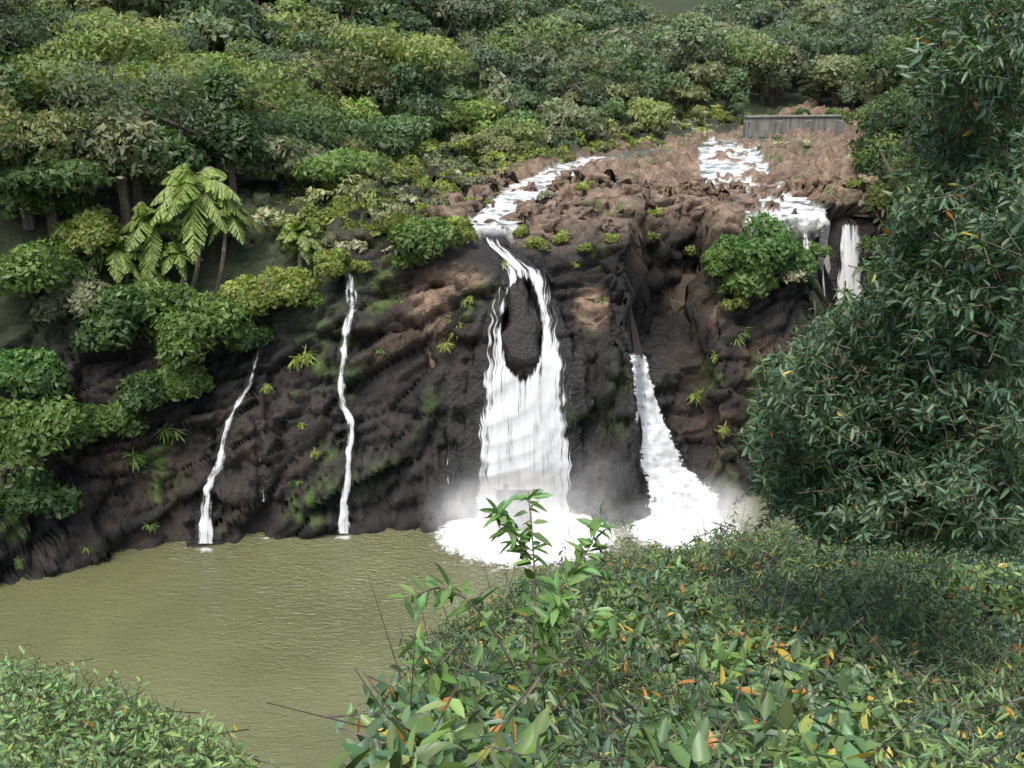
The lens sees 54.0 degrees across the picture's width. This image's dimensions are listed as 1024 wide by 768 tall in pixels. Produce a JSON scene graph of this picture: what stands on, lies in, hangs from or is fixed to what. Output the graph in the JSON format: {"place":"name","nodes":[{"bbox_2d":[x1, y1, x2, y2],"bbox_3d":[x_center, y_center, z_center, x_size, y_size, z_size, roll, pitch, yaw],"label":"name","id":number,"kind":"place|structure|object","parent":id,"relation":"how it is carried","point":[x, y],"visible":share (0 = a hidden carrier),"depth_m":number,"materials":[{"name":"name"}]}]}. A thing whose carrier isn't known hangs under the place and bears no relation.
{"place":"outdoors","nodes":[
{"label":"outdoors","id":0,"kind":"place"},
{"bbox_2d":[4,0,875,570],"bbox_3d":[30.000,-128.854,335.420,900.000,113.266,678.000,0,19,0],"label":"terrain","id":1,"kind":"structure","parent":0,"point":[176,530],"depth_m":77.78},
{"bbox_2d":[84,21,413,289],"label":"palm trunks","id":2,"kind":"object","parent":1,"relation":"on","point":[196,272],"visible":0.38,"depth_m":76.79,"materials":[{"name":"green plant"}]},
{"bbox_2d":[83,13,800,283],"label":"palms","id":3,"kind":"object","parent":2,"relation":"attached to","point":[192,195],"visible":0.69,"depth_m":75.81,"materials":[{"name":"green plant"}]},
{"bbox_2d":[0,107,884,570],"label":"vegetation","id":4,"kind":"object","parent":1,"relation":"on","point":[42,425],"visible":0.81,"depth_m":72.96,"materials":[{"name":"green plant"}]},
{"bbox_2d":[1,0,879,182],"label":"ground","id":5,"kind":"structure","parent":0,"point":[789,102],"depth_m":176.60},
{"bbox_2d":[0,495,911,767],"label":"pool","id":6,"kind":"structure","parent":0,"point":[243,631],"depth_m":64.47,"materials":[{"name":"green liquid"}]},
{"bbox_2d":[436,512,619,566],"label":"froth","id":7,"kind":"object","parent":6,"relation":"on","point":[464,536],"visible":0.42,"depth_m":74.21,"materials":[{"name":"white liquid"}]},
{"bbox_2d":[628,511,741,549],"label":"froth","id":8,"kind":"object","parent":6,"relation":"on","point":[688,523],"visible":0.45,"depth_m":75.54,"materials":[{"name":"white liquid"}]},
{"bbox_2d":[0,0,1021,259],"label":"forest","id":9,"kind":"object","parent":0,"point":[206,88],"depth_m":114.90,"materials":[{"name":"green plant"}]},
{"bbox_2d":[0,141,1023,584],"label":"cliff","id":10,"kind":"structure","parent":0,"point":[636,271],"depth_m":76.74,"materials":[{"name":"black stone"}]},
{"bbox_2d":[198,345,258,543],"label":"waterfall","id":11,"kind":"object","parent":10,"relation":"on","point":[204,525],"visible":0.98,"depth_m":73.73,"materials":[{"name":"white liquid"}]},
{"bbox_2d":[337,275,353,533],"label":"waterfall","id":12,"kind":"object","parent":10,"relation":"on","point":[343,520],"visible":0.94,"depth_m":75.21,"materials":[{"name":"white liquid"}]},
{"bbox_2d":[501,278,541,382],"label":"island rock","id":13,"kind":"object","parent":10,"relation":"on","point":[521,349],"visible":0.94,"depth_m":74.96,"materials":[{"name":"black stone"}]},
{"bbox_2d":[475,238,575,520],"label":"waterfall","id":14,"kind":"object","parent":10,"relation":"on","point":[532,440],"visible":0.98,"depth_m":75.43,"materials":[{"name":"white liquid"}]},
{"bbox_2d":[630,353,720,517],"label":"cascade","id":15,"kind":"object","parent":10,"relation":"on","point":[673,483],"visible":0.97,"depth_m":78.49,"materials":[{"name":"white liquid"}]},
{"bbox_2d":[803,235,809,270],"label":"waterfall","id":16,"kind":"object","parent":10,"relation":"on","point":[807,247],"visible":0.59,"depth_m":83.74,"materials":[{"name":"white liquid"}]},
{"bbox_2d":[838,224,861,318],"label":"waterfall","id":17,"kind":"object","parent":10,"relation":"on","point":[850,254],"visible":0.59,"depth_m":91.20,"materials":[{"name":"white liquid"}]},
{"bbox_2d":[206,42,926,185],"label":"plateau","id":18,"kind":"structure","parent":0,"point":[728,152],"depth_m":118.99,"materials":[{"name":"brown soil"}]},
{"bbox_2d":[249,103,896,255],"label":"shrubs","id":19,"kind":"object","parent":18,"relation":"on","point":[405,161],"visible":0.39,"depth_m":97.83,"materials":[{"name":"green plant"}]},
{"bbox_2d":[742,115,843,137],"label":"dam","id":20,"kind":"structure","parent":18,"relation":"on","point":[763,125],"depth_m":143.72,"materials":[{"name":"concrete"}]},
{"bbox_2d":[458,537,1023,766],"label":"bank","id":21,"kind":"structure","parent":0,"point":[886,591],"depth_m":14.02,"materials":[{"name":"green plant"}]},
{"bbox_2d":[0,0,1023,767],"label":"foreground vegetation","id":22,"kind":"object","parent":21,"relation":"on","point":[444,742],"visible":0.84,"depth_m":8.65,"materials":[{"name":"green plant"}]},
{"bbox_2d":[0,0,1023,767],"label":"twigs","id":23,"kind":"object","parent":21,"relation":"on","point":[660,640],"visible":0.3,"depth_m":8.51,"materials":[{"name":"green plant"}]}
]}

